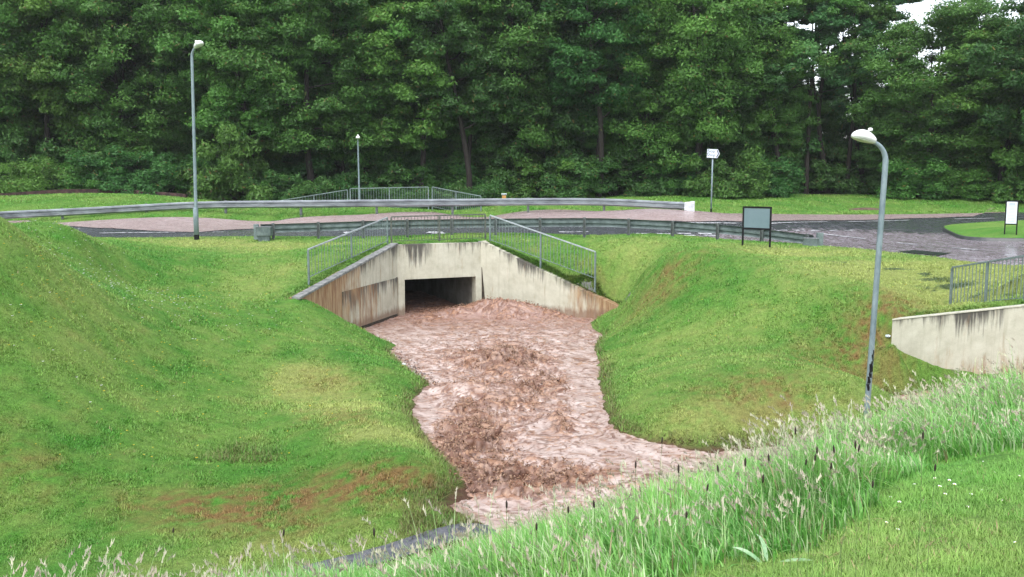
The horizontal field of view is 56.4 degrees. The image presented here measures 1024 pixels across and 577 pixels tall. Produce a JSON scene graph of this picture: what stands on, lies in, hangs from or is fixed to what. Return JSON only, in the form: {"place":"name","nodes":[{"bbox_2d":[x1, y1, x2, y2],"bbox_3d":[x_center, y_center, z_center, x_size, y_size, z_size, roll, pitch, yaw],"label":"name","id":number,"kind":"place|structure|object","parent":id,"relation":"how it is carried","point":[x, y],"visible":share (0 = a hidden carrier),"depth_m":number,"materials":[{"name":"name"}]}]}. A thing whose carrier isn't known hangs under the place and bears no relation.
{"place":"outdoors","nodes":[
{"label":"outdoors","id":0,"kind":"place"},
{"bbox_2d":[303,523,495,570],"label":"path","id":1,"kind":"structure","parent":0,"point":[407,542],"depth_m":12.23,"materials":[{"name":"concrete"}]},
{"bbox_2d":[8,208,1002,231],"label":"road","id":2,"kind":"structure","parent":0,"point":[179,224],"depth_m":39.45,"materials":[{"name":"asphalt"}]},
{"bbox_2d":[0,188,1023,576],"bbox_3d":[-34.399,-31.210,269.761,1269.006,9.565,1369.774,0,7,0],"label":"ground","id":3,"kind":"structure","parent":0,"point":[162,500],"depth_m":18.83,"materials":[{"name":"plant"}]},
{"bbox_2d":[0,129,35,175],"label":"shrub","id":4,"kind":"object","parent":3,"relation":"on","point":[15,143],"visible":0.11,"depth_m":53.10,"materials":[{"name":"green plant"}]},
{"bbox_2d":[0,155,73,192],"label":"shrub","id":5,"kind":"object","parent":3,"relation":"on","point":[21,180],"visible":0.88,"depth_m":50.37,"materials":[{"name":"green plant"}]},
{"bbox_2d":[2,66,72,167],"bbox_3d":[-28.528,-9.957,60.031,6.666,8.565,6.374,2,7,14],"label":"alder tree","id":6,"kind":"object","parent":3,"relation":"on","point":[32,150],"visible":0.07,"depth_m":58.70,"materials":[{"name":"green plant"}]},
{"bbox_2d":[0,0,77,140],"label":"ash tree","id":7,"kind":"object","parent":3,"relation":"on","point":[10,104],"visible":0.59,"depth_m":53.30,"materials":[{"name":"green plant"}]},
{"bbox_2d":[0,138,85,189],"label":"shrub","id":8,"kind":"object","parent":3,"relation":"on","point":[50,151],"visible":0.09,"depth_m":52.91,"materials":[{"name":"green plant"}]},
{"bbox_2d":[0,0,116,153],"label":"ash tree","id":9,"kind":"object","parent":3,"relation":"on","point":[34,14],"visible":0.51,"depth_m":53.26,"materials":[{"name":"green plant"}]},
{"bbox_2d":[43,162,115,189],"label":"shrub","id":10,"kind":"object","parent":3,"relation":"on","point":[69,183],"visible":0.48,"depth_m":51.46,"materials":[{"name":"green plant"}]},
{"bbox_2d":[55,145,114,188],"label":"shrub","id":11,"kind":"object","parent":3,"relation":"on","point":[64,152],"visible":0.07,"depth_m":53.09,"materials":[{"name":"green plant"}]},
{"bbox_2d":[0,189,187,197],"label":"wall","id":12,"kind":"structure","parent":3,"relation":"on","point":[59,191],"depth_m":49.33,"materials":[{"name":"stone"}]},
{"bbox_2d":[64,144,166,194],"bbox_3d":[-21.623,-6.324,52.147,5.573,3.212,5.715,0,7,1],"label":"shrub","id":13,"kind":"object","parent":3,"relation":"on","point":[118,163],"visible":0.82,"depth_m":51.62,"materials":[{"name":"green plant"}]},
{"bbox_2d":[22,0,223,167],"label":"sycamore tree","id":14,"kind":"object","parent":3,"relation":"on","point":[94,66],"visible":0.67,"depth_m":54.45,"materials":[{"name":"green plant"}]},
{"bbox_2d":[95,76,169,170],"bbox_3d":[-23.684,-9.293,58.790,5.801,7.453,5.546,7,9,44],"label":"alder tree","id":15,"kind":"object","parent":3,"relation":"on","point":[128,167],"visible":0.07,"depth_m":57.56,"materials":[{"name":"green plant"}]},
{"bbox_2d":[72,0,204,163],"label":"alder tree","id":16,"kind":"object","parent":3,"relation":"on","point":[138,54],"visible":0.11,"depth_m":57.02,"materials":[{"name":"green plant"}]},
{"bbox_2d":[115,151,210,192],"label":"shrub","id":17,"kind":"object","parent":3,"relation":"on","point":[163,168],"visible":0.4,"depth_m":52.49,"materials":[{"name":"green plant"}]},
{"bbox_2d":[112,70,222,173],"bbox_3d":[-21.552,-9.739,58.802,6.708,8.386,6.474,-6,9,-41],"label":"sycamore tree","id":18,"kind":"object","parent":3,"relation":"on","point":[186,136],"visible":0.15,"depth_m":57.29,"materials":[{"name":"green plant"}]},
{"bbox_2d":[108,0,259,101],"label":"alder tree","id":19,"kind":"object","parent":3,"relation":"on","point":[177,67],"visible":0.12,"depth_m":56.82,"materials":[{"name":"green plant"}]},
{"bbox_2d":[190,40,203,239],"bbox_3d":[-11.091,-5.151,33.853,0.795,7.141,0.261,5,8,34],"label":"lamp post","id":20,"kind":"object","parent":3,"relation":"on","point":[198,43],"visible":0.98,"depth_m":33.97,"materials":[{"name":"metal"}]},
{"bbox_2d":[160,95,236,167],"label":"alder tree","id":21,"kind":"object","parent":3,"relation":"on","point":[204,136],"visible":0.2,"depth_m":57.19,"materials":[{"name":"green plant"}]},
{"bbox_2d":[128,0,270,151],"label":"sycamore tree","id":22,"kind":"object","parent":3,"relation":"on","point":[215,68],"visible":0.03,"depth_m":57.19,"materials":[{"name":"green plant"}]},
{"bbox_2d":[160,0,242,157],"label":"alder tree","id":23,"kind":"object","parent":3,"relation":"on","point":[198,65],"visible":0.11,"depth_m":56.30,"materials":[{"name":"green plant"}]},
{"bbox_2d":[171,118,288,200],"bbox_3d":[-15.694,-7.058,53.884,6.656,4.976,6.488,1,7,9],"label":"shrub","id":24,"kind":"object","parent":3,"relation":"on","point":[215,183],"visible":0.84,"depth_m":52.20,"materials":[{"name":"green plant"}]},
{"bbox_2d":[152,0,319,175],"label":"ash tree","id":25,"kind":"object","parent":3,"relation":"on","point":[224,96],"visible":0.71,"depth_m":53.40,"materials":[{"name":"green plant"}]},
{"bbox_2d":[238,168,307,208],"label":"shrub","id":26,"kind":"object","parent":3,"relation":"on","point":[275,182],"visible":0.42,"depth_m":52.32,"materials":[{"name":"green plant"}]},
{"bbox_2d":[263,153,335,193],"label":"shrub","id":27,"kind":"object","parent":3,"relation":"on","point":[319,168],"visible":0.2,"depth_m":55.65,"materials":[{"name":"green plant"}]},
{"bbox_2d":[196,0,412,181],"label":"ash tree","id":28,"kind":"object","parent":3,"relation":"on","point":[297,121],"visible":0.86,"depth_m":52.54,"materials":[{"name":"green plant"}]},
{"bbox_2d":[282,174,341,208],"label":"shrub","id":29,"kind":"object","parent":3,"relation":"on","point":[303,187],"visible":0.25,"depth_m":51.85,"materials":[{"name":"green plant"}]},
{"bbox_2d":[310,0,374,172],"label":"alder tree","id":30,"kind":"object","parent":3,"relation":"on","point":[335,15],"visible":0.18,"depth_m":55.42,"materials":[{"name":"green plant"}]},
{"bbox_2d":[310,179,374,208],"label":"shrub","id":31,"kind":"object","parent":3,"relation":"on","point":[341,194],"visible":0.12,"depth_m":52.34,"materials":[{"name":"green plant"}]},
{"bbox_2d":[310,91,375,177],"bbox_3d":[-10.403,-9.104,59.574,5.865,7.536,5.608,6,9,43],"label":"alder tree","id":32,"kind":"object","parent":3,"relation":"on","point":[331,174],"visible":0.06,"depth_m":58.67,"materials":[{"name":"green plant"}]},
{"bbox_2d":[0,197,694,219],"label":"guard rail","id":33,"kind":"object","parent":3,"relation":"on","point":[377,203],"visible":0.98,"depth_m":40.78,"materials":[{"name":"metal"}]},
{"bbox_2d":[307,217,388,284],"bbox_3d":[-4.939,-1.133,29.371,0.050,1.903,5.659,2,7,16],"label":"railing","id":34,"kind":"object","parent":3,"relation":"on","point":[321,244],"visible":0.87,"depth_m":29.17,"materials":[{"name":"metal"}]},
{"bbox_2d":[276,0,439,176],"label":"sycamore tree","id":35,"kind":"object","parent":3,"relation":"on","point":[379,156],"visible":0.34,"depth_m":56.15,"materials":[{"name":"green plant"}]},
{"bbox_2d":[353,181,403,199],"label":"shrub","id":36,"kind":"object","parent":3,"relation":"on","point":[385,194],"visible":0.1,"depth_m":52.25,"materials":[{"name":"green plant"}]},
{"bbox_2d":[342,162,435,206],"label":"shrub","id":37,"kind":"object","parent":3,"relation":"on","point":[381,178],"visible":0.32,"depth_m":55.22,"materials":[{"name":"green plant"}]},
{"bbox_2d":[387,101,452,185],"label":"alder tree","id":38,"kind":"object","parent":3,"relation":"on","point":[411,160],"visible":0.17,"depth_m":58.26,"materials":[{"name":"green plant"}]},
{"bbox_2d":[390,186,450,209],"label":"shrub","id":39,"kind":"object","parent":3,"relation":"on","point":[410,195],"visible":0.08,"depth_m":51.64,"materials":[{"name":"green plant"}]},
{"bbox_2d":[385,148,461,186],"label":"shrub","id":40,"kind":"object","parent":3,"relation":"on","point":[434,170],"visible":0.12,"depth_m":58.16,"materials":[{"name":"green plant"}]},
{"bbox_2d":[378,160,479,193],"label":"shrub","id":41,"kind":"object","parent":3,"relation":"on","point":[429,182],"visible":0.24,"depth_m":56.49,"materials":[{"name":"green plant"}]},
{"bbox_2d":[351,0,517,186],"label":"ash tree","id":42,"kind":"object","parent":3,"relation":"on","point":[413,139],"visible":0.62,"depth_m":53.89,"materials":[{"name":"green plant"}]},
{"bbox_2d":[390,214,485,242],"bbox_3d":[-2.519,-1.899,33.056,3.462,1.334,0.050,-3,7,-22],"label":"railing","id":43,"kind":"object","parent":3,"relation":"on","point":[438,227],"visible":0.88,"depth_m":33.00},
{"bbox_2d":[417,181,470,210],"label":"shrub","id":44,"kind":"object","parent":3,"relation":"on","point":[447,194],"visible":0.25,"depth_m":52.16,"materials":[{"name":"green plant"}]},
{"bbox_2d":[290,240,618,327],"bbox_3d":[-4.904,-0.269,35.467,11.370,3.384,17.188,-4,8,-28],"label":"underpass","id":45,"kind":"object","parent":3,"relation":"on","point":[368,290],"visible":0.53,"depth_m":31.80,"materials":[{"name":"concrete"}]},
{"bbox_2d":[489,215,595,291],"bbox_3d":[0.960,-1.226,31.978,4.364,2.383,0.050,5,8,37],"label":"railing","id":46,"kind":"object","parent":45,"relation":"on","point":[547,235],"visible":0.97,"depth_m":31.92,"materials":[{"name":"metal"}]},
{"bbox_2d":[426,117,490,181],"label":"sycamore tree","id":47,"kind":"object","parent":3,"relation":"on","point":[457,143],"visible":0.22,"depth_m":58.39,"materials":[{"name":"green plant"}]},
{"bbox_2d":[390,0,530,197],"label":"alder tree","id":48,"kind":"object","parent":3,"relation":"on","point":[488,106],"visible":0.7,"depth_m":53.49,"materials":[{"name":"green plant"}]},
{"bbox_2d":[436,158,489,191],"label":"shrub","id":49,"kind":"object","parent":3,"relation":"on","point":[461,170],"visible":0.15,"depth_m":56.81,"materials":[{"name":"green plant"}]},
{"bbox_2d":[435,1,509,162],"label":"alder tree","id":50,"kind":"object","parent":3,"relation":"on","point":[470,135],"visible":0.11,"depth_m":56.25,"materials":[{"name":"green plant"}]},
{"bbox_2d":[453,178,504,208],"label":"shrub","id":51,"kind":"object","parent":3,"relation":"on","point":[484,191],"visible":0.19,"depth_m":51.09,"materials":[{"name":"green plant"}]},
{"bbox_2d":[459,113,524,170],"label":"alder tree","id":52,"kind":"object","parent":3,"relation":"on","point":[504,134],"visible":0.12,"depth_m":58.19,"materials":[{"name":"green plant"}]},
{"bbox_2d":[457,136,541,198],"bbox_3d":[-0.941,-6.909,57.422,6.202,4.508,6.048,-3,7,-23],"label":"shrub","id":53,"kind":"object","parent":3,"relation":"on","point":[504,156],"visible":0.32,"depth_m":56.47,"materials":[{"name":"green plant"}]},
{"bbox_2d":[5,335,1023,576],"bbox_3d":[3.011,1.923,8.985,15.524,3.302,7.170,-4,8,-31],"label":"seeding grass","id":54,"kind":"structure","parent":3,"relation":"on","point":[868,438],"depth_m":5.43,"materials":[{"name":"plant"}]},
{"bbox_2d":[488,0,561,177],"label":"alder tree","id":55,"kind":"object","parent":3,"relation":"on","point":[545,70],"visible":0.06,"depth_m":56.26,"materials":[{"name":"green plant"}]},
{"bbox_2d":[436,0,621,179],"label":"ash tree","id":56,"kind":"object","parent":3,"relation":"on","point":[536,139],"visible":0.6,"depth_m":54.22,"materials":[{"name":"green plant"}]},
{"bbox_2d":[253,217,823,245],"bbox_3d":[0.642,-1.748,33.933,19.696,1.477,2.950,1,7,10],"label":"guard rail","id":57,"kind":"object","parent":3,"relation":"on","point":[264,232],"visible":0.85,"depth_m":34.81,"materials":[{"name":"grey metal"}]},
{"bbox_2d":[520,77,571,166],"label":"ash tree","id":58,"kind":"object","parent":3,"relation":"on","point":[541,122],"visible":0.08,"depth_m":57.92,"materials":[{"name":"green plant"}]},
{"bbox_2d":[497,153,601,197],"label":"shrub","id":59,"kind":"object","parent":3,"relation":"on","point":[529,189],"visible":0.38,"depth_m":55.60,"materials":[{"name":"green plant"}]},
{"bbox_2d":[485,0,629,176],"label":"alder tree","id":60,"kind":"object","parent":3,"relation":"on","point":[563,119],"visible":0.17,"depth_m":56.32,"materials":[{"name":"green plant"}]},
{"bbox_2d":[536,151,620,197],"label":"shrub","id":61,"kind":"object","parent":3,"relation":"on","point":[593,179],"visible":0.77,"depth_m":54.87,"materials":[{"name":"green plant"}]},
{"bbox_2d":[528,0,655,197],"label":"alder tree","id":62,"kind":"object","parent":3,"relation":"on","point":[562,66],"visible":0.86,"depth_m":53.66,"materials":[{"name":"green plant"}]},
{"bbox_2d":[570,0,629,194],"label":"alder tree","id":63,"kind":"object","parent":3,"relation":"on","point":[594,5],"visible":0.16,"depth_m":54.69,"materials":[{"name":"green plant"}]},
{"bbox_2d":[185,365,1023,576],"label":"long grass","id":64,"kind":"structure","parent":3,"relation":"on","point":[613,549],"depth_m":5.01,"materials":[{"name":"plant"}]},
{"bbox_2d":[567,79,666,175],"bbox_3d":[6.233,-9.793,59.346,6.850,8.564,6.611,0,7,-4],"label":"sycamore tree","id":65,"kind":"object","parent":3,"relation":"on","point":[591,142],"visible":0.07,"depth_m":57.59,"materials":[{"name":"green plant"}]},
{"bbox_2d":[577,149,663,196],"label":"shrub","id":66,"kind":"object","parent":3,"relation":"on","point":[619,178],"visible":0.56,"depth_m":56.41,"materials":[{"name":"green plant"}]},
{"bbox_2d":[280,238,1023,315],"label":"verge grass","id":67,"kind":"structure","parent":3,"relation":"on","point":[574,279],"depth_m":31.43,"materials":[{"name":"plant"}]},
{"bbox_2d":[606,116,703,193],"bbox_3d":[8.645,-8.302,59.749,7.743,5.910,7.552,-4,8,-31],"label":"shrub","id":68,"kind":"object","parent":3,"relation":"on","point":[662,177],"visible":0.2,"depth_m":56.90,"materials":[{"name":"green plant"}]},
{"bbox_2d":[629,155,682,195],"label":"shrub","id":69,"kind":"object","parent":3,"relation":"on","point":[638,167],"visible":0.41,"depth_m":56.45,"materials":[{"name":"green plant"}]},
{"bbox_2d":[559,0,778,173],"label":"sycamore tree","id":70,"kind":"object","parent":3,"relation":"on","point":[659,149],"visible":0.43,"depth_m":55.20,"materials":[{"name":"green plant"}]},
{"bbox_2d":[662,147,722,194],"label":"shrub","id":71,"kind":"object","parent":3,"relation":"on","point":[692,174],"visible":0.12,"depth_m":56.07,"materials":[{"name":"green plant"}]},
{"bbox_2d":[610,0,811,172],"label":"ash tree","id":72,"kind":"object","parent":3,"relation":"on","point":[712,128],"visible":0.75,"depth_m":53.73,"materials":[{"name":"green plant"}]},
{"bbox_2d":[677,143,772,198],"bbox_3d":[12.250,-6.725,55.207,5.709,3.328,5.857,3,8,26],"label":"shrub","id":73,"kind":"object","parent":3,"relation":"on","point":[728,183],"visible":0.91,"depth_m":54.58,"materials":[{"name":"green plant"}]},
{"bbox_2d":[687,65,780,171],"bbox_3d":[13.405,-9.698,59.153,6.405,8.229,6.124,2,7,13],"label":"alder tree","id":74,"kind":"object","parent":3,"relation":"on","point":[742,141],"visible":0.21,"depth_m":58.07,"materials":[{"name":"green plant"}]},
{"bbox_2d":[742,206,771,246],"bbox_3d":[7.687,-1.945,29.979,0.984,1.261,0.031,6,9,40],"label":"notice board","id":75,"kind":"object","parent":3,"relation":"on","point":[756,218],"visible":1,"depth_m":29.94,"materials":[{"name":"black paint"}]},
{"bbox_2d":[690,0,827,169],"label":"ash tree","id":76,"kind":"object","parent":3,"relation":"on","point":[765,114],"visible":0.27,"depth_m":56.63,"materials":[{"name":"green plant"}]},
{"bbox_2d":[732,152,806,197],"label":"shrub","id":77,"kind":"object","parent":3,"relation":"on","point":[784,188],"visible":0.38,"depth_m":55.35,"materials":[{"name":"green plant"}]},
{"bbox_2d":[725,121,824,193],"bbox_3d":[16.256,-8.643,61.117,7.178,6.222,7.360,-1,7,-8],"label":"shrub","id":78,"kind":"object","parent":3,"relation":"on","point":[799,180],"visible":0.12,"depth_m":58.61,"materials":[{"name":"green plant"}]},
{"bbox_2d":[719,0,840,173],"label":"alder tree","id":79,"kind":"object","parent":3,"relation":"on","point":[825,37],"visible":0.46,"depth_m":55.54,"materials":[{"name":"green plant"}]},
{"bbox_2d":[731,56,835,176],"bbox_3d":[16.353,-10.056,60.061,6.742,8.733,6.986,4,8,28],"label":"sycamore tree","id":80,"kind":"object","parent":3,"relation":"on","point":[786,114],"visible":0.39,"depth_m":58.21,"materials":[{"name":"green plant"}]},
{"bbox_2d":[773,79,842,158],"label":"sycamore tree","id":81,"kind":"object","parent":3,"relation":"on","point":[829,128],"visible":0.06,"depth_m":63.66,"materials":[{"name":"green plant"}]},
{"bbox_2d":[763,0,859,193],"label":"alder tree","id":82,"kind":"object","parent":3,"relation":"on","point":[847,4],"visible":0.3,"depth_m":57.49,"materials":[{"name":"green plant"}]},
{"bbox_2d":[621,414,1021,576],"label":"grass","id":83,"kind":"structure","parent":3,"relation":"on","point":[686,565],"depth_m":4.59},
{"bbox_2d":[786,133,866,193],"bbox_3d":[19.846,-7.892,61.229,6.146,4.373,6.302,-2,7,-18],"label":"shrub","id":84,"kind":"object","parent":3,"relation":"on","point":[820,178],"visible":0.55,"depth_m":59.32,"materials":[{"name":"green plant"}]},
{"bbox_2d":[772,0,891,192],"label":"alder tree","id":85,"kind":"object","parent":3,"relation":"on","point":[831,21],"visible":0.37,"depth_m":56.81,"materials":[{"name":"green plant"}]},
{"bbox_2d":[672,447,1023,576],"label":"lawn grass","id":86,"kind":"structure","parent":3,"relation":"on","point":[929,516],"depth_m":4.70,"materials":[{"name":"plant"}]},
{"bbox_2d":[810,95,885,186],"bbox_3d":[22.753,-10.011,66.427,8.388,7.749,8.601,0,7,-3],"label":"shrub","id":87,"kind":"object","parent":3,"relation":"on","point":[845,128],"visible":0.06,"depth_m":64.98,"materials":[{"name":"green plant"}]},
{"bbox_2d":[810,0,901,181],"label":"alder tree","id":88,"kind":"object","parent":3,"relation":"on","point":[881,13],"visible":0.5,"depth_m":58.00,"materials":[{"name":"green plant"}]},
{"bbox_2d":[851,128,888,419],"bbox_3d":[6.294,-0.093,17.041,0.710,5.487,0.257,0,7,0],"label":"lamp post","id":89,"kind":"object","parent":3,"relation":"on","point":[863,135],"visible":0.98,"depth_m":17.00,"materials":[{"name":"metal"}]},
{"bbox_2d":[811,0,930,184],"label":"alder tree","id":90,"kind":"object","parent":3,"relation":"on","point":[868,27],"visible":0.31,"depth_m":59.55,"materials":[{"name":"green plant"}]},
{"bbox_2d":[841,143,900,193],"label":"shrub","id":91,"kind":"object","parent":3,"relation":"on","point":[866,188],"visible":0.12,"depth_m":59.84,"materials":[{"name":"green plant"}]},
{"bbox_2d":[854,89,929,191],"bbox_3d":[22.955,-8.751,58.166,5.226,6.714,4.996,-2,7,-14],"label":"alder tree","id":92,"kind":"object","parent":3,"relation":"on","point":[871,158],"visible":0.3,"depth_m":57.30,"materials":[{"name":"green plant"}]},
{"bbox_2d":[805,0,1023,172],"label":"sycamore tree","id":93,"kind":"object","parent":3,"relation":"on","point":[952,23],"visible":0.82,"depth_m":54.58,"materials":[{"name":"green plant"}]},
{"bbox_2d":[874,153,971,199],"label":"shrub","id":94,"kind":"object","parent":3,"relation":"on","point":[916,182],"visible":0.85,"depth_m":53.98,"materials":[{"name":"green plant"}]},
{"bbox_2d":[891,304,1023,374],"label":"retaining wall","id":95,"kind":"structure","parent":3,"relation":"on","point":[954,340],"depth_m":20.58,"materials":[{"name":"concrete"}]},
{"bbox_2d":[924,12,1023,184],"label":"ash tree","id":96,"kind":"object","parent":3,"relation":"on","point":[974,104],"visible":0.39,"depth_m":53.20,"materials":[{"name":"green plant"}]},
{"bbox_2d":[931,165,1016,199],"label":"shrub","id":97,"kind":"object","parent":3,"relation":"on","point":[976,178],"visible":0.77,"depth_m":53.66,"materials":[{"name":"green plant"}]},
{"bbox_2d":[943,225,1023,241],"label":"kerb","id":98,"kind":"structure","parent":3,"relation":"on","point":[980,238],"depth_m":32.60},
{"bbox_2d":[949,255,1023,303],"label":"railing","id":99,"kind":"object","parent":3,"relation":"on","point":[986,280],"visible":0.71,"depth_m":21.42,"materials":[{"name":"metal"}]},
{"bbox_2d":[961,0,1023,186],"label":"alder tree","id":100,"kind":"object","parent":3,"relation":"on","point":[982,52],"visible":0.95,"depth_m":49.63,"materials":[{"name":"green plant"}]},
{"bbox_2d":[978,141,1023,202],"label":"shrub","id":101,"kind":"object","parent":3,"relation":"on","point":[1011,160],"visible":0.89,"depth_m":51.33,"materials":[{"name":"green plant"}]},
{"bbox_2d":[19,212,1023,264],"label":"road","id":102,"kind":"structure","parent":0,"point":[926,234],"depth_m":36.12,"materials":[{"name":"asphalt"}]},
{"bbox_2d":[115,218,978,249],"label":"road markings","id":103,"kind":"object","parent":102,"relation":"on","point":[669,233],"visible":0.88,"depth_m":36.26,"materials":[{"name":"paint"}]},
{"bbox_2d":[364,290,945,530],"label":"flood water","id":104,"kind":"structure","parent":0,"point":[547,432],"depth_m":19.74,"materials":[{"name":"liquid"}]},
{"bbox_2d":[374,295,693,513],"bbox_3d":[-0.412,1.679,23.869,10.863,0.965,21.029,0,7,0],"label":"water spray","id":105,"kind":"object","parent":104,"relation":"on","point":[479,425],"visible":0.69,"depth_m":17.62,"materials":[{"name":"liquid"}]},
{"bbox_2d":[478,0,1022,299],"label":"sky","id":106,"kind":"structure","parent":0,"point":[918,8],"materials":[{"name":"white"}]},
{"bbox_2d":[944,220,1023,237],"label":"grass island","id":107,"kind":"structure","parent":0,"point":[993,229],"depth_m":35.09,"materials":[{"name":"plant"}]},
{"bbox_2d":[1004,200,1018,234],"bbox_3d":[17.305,-2.390,33.068,0.412,1.321,0.030,5,8,36],"label":"notice board","id":108,"kind":"object","parent":107,"relation":"on","point":[1011,211],"visible":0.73,"depth_m":33.03,"materials":[{"name":"white paint"}]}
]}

